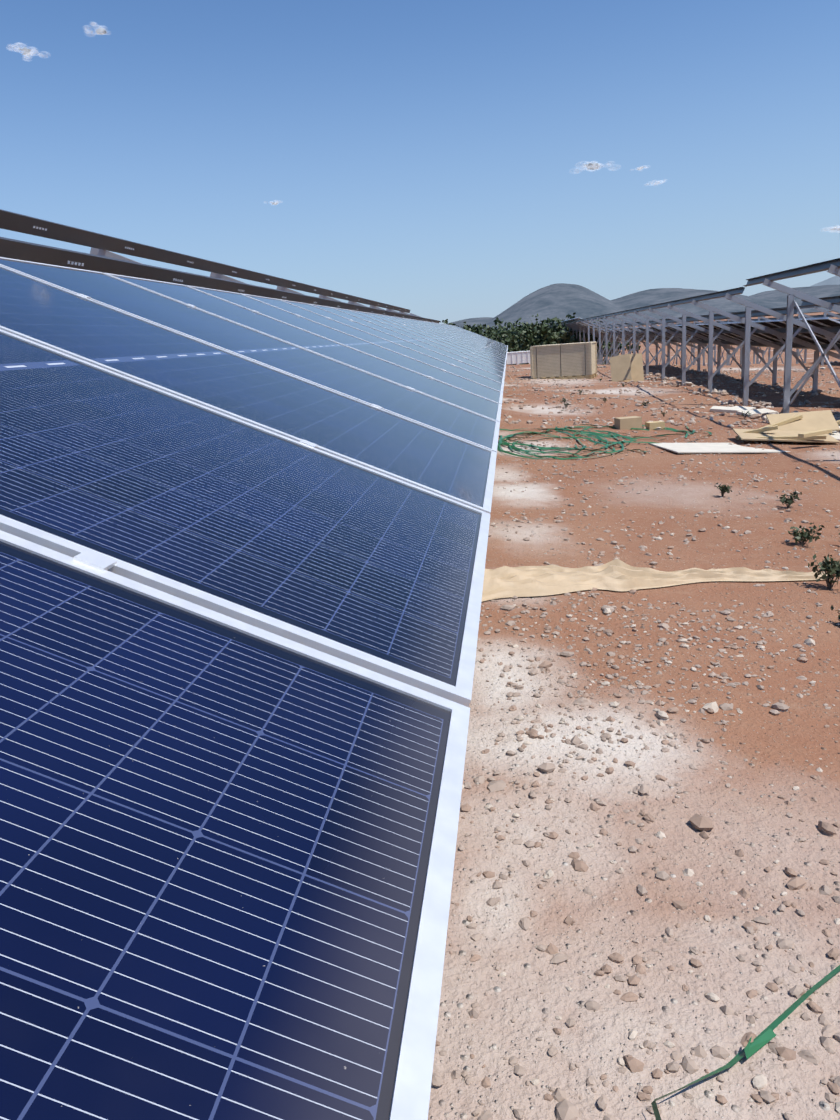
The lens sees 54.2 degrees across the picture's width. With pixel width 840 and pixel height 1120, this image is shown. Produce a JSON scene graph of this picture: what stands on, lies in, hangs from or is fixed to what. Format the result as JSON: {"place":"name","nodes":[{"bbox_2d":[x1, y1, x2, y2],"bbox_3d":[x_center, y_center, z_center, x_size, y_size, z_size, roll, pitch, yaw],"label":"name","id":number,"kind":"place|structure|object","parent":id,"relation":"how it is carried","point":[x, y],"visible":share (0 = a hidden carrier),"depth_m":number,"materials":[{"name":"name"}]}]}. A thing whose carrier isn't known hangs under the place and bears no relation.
{"place":"outdoors","nodes":[
{"label":"outdoors","id":0,"kind":"place"},
{"bbox_2d":[0,257,507,1119],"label":"solar panels","id":1,"kind":"object","parent":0,"point":[242,551],"visible":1,"depth_m":0.78,"materials":[{"name":"blue glass"}]},
{"bbox_2d":[0,0,839,323],"label":"sky","id":2,"kind":"structure","parent":0,"point":[420,157],"materials":[{"name":"blue"}]},
{"bbox_2d":[428,311,839,1119],"bbox_3d":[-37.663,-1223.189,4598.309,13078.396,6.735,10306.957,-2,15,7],"label":"ground","id":3,"kind":"structure","parent":0,"point":[778,751],"depth_m":2.54,"materials":[{"name":"brown soil"}]},
{"bbox_2d":[0,209,439,322],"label":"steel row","id":4,"kind":"object","parent":3,"relation":"on","point":[101,257],"visible":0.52,"depth_m":7.09,"materials":[{"name":"grey metal"}]},
{"bbox_2d":[506,351,529,364],"bbox_3d":[4.748,-9.827,40.028,1.600,0.650,1.042,-2,15,7],"label":"white corrugated container","id":5,"kind":"object","parent":3,"relation":"on","point":[517,357],"visible":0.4,"depth_m":39.53,"materials":[{"name":"metal"}]},
{"bbox_2d":[530,341,596,378],"bbox_3d":[4.732,-6.522,26.986,1.978,1.145,1.160,1,16,20],"label":"crate","id":6,"kind":"object","parent":3,"relation":"on","point":[569,361],"visible":0.92,"depth_m":26.50,"materials":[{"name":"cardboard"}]},
{"bbox_2d":[431,361,839,1119],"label":"stones","id":7,"kind":"object","parent":3,"relation":"on","point":[567,1109],"visible":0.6,"depth_m":2.84,"materials":[{"name":"grey stone"}]},
{"bbox_2d":[481,559,827,601],"bbox_3d":[1.165,0.076,4.776,2.494,0.300,0.694,-9,16,-17],"label":"fabric strip","id":8,"kind":"object","parent":3,"relation":"on","point":[530,581],"visible":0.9,"depth_m":4.62,"materials":[{"name":"beige fabric"}]},
{"bbox_2d":[497,424,839,1119],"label":"straps","id":9,"kind":"object","parent":3,"relation":"on","point":[764,1037],"visible":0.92,"depth_m":10.08,"materials":[{"name":"green plastic"}]},
{"bbox_2d":[556,287,839,405],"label":"steel row","id":10,"kind":"object","parent":3,"relation":"on","point":[748,331],"visible":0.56,"depth_m":23.07,"materials":[{"name":"white metal"}]},
{"bbox_2d":[555,317,839,350],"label":"panels","id":11,"kind":"object","parent":10,"relation":"on","point":[817,322],"visible":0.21,"depth_m":22.51,"materials":[{"name":"glass"}]},
{"bbox_2d":[558,366,839,620],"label":"shrubs","id":12,"kind":"object","parent":3,"relation":"on","point":[831,567],"visible":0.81,"depth_m":5.57,"materials":[{"name":"green plant"}]},
{"bbox_2d":[610,353,839,452],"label":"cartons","id":13,"kind":"object","parent":3,"relation":"on","point":[817,426],"visible":0.88,"depth_m":11.45,"materials":[{"name":"cardboard"}]},
{"bbox_2d":[652,304,839,365],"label":"steel row","id":14,"kind":"object","parent":3,"relation":"on","point":[827,314],"visible":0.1,"depth_m":47.16,"materials":[{"name":"white metal"}]},
{"bbox_2d":[743,258,839,412],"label":"support frame","id":15,"kind":"object","parent":3,"relation":"on","point":[830,266],"visible":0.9,"depth_m":14.09,"materials":[{"name":"grey metal"}]},
{"bbox_2d":[448,283,839,332],"bbox_3d":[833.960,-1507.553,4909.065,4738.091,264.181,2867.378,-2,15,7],"label":"mountain","id":16,"kind":"structure","parent":0,"point":[560,301],"depth_m":4006.21,"materials":[{"name":"grey stone"}]},
{"bbox_2d":[812,275,839,285],"bbox_3d":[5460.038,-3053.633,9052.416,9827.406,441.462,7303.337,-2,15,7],"label":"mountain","id":17,"kind":"structure","parent":0,"point":[834,280],"depth_m":8505.93,"materials":[{"name":"grey"}]}
]}

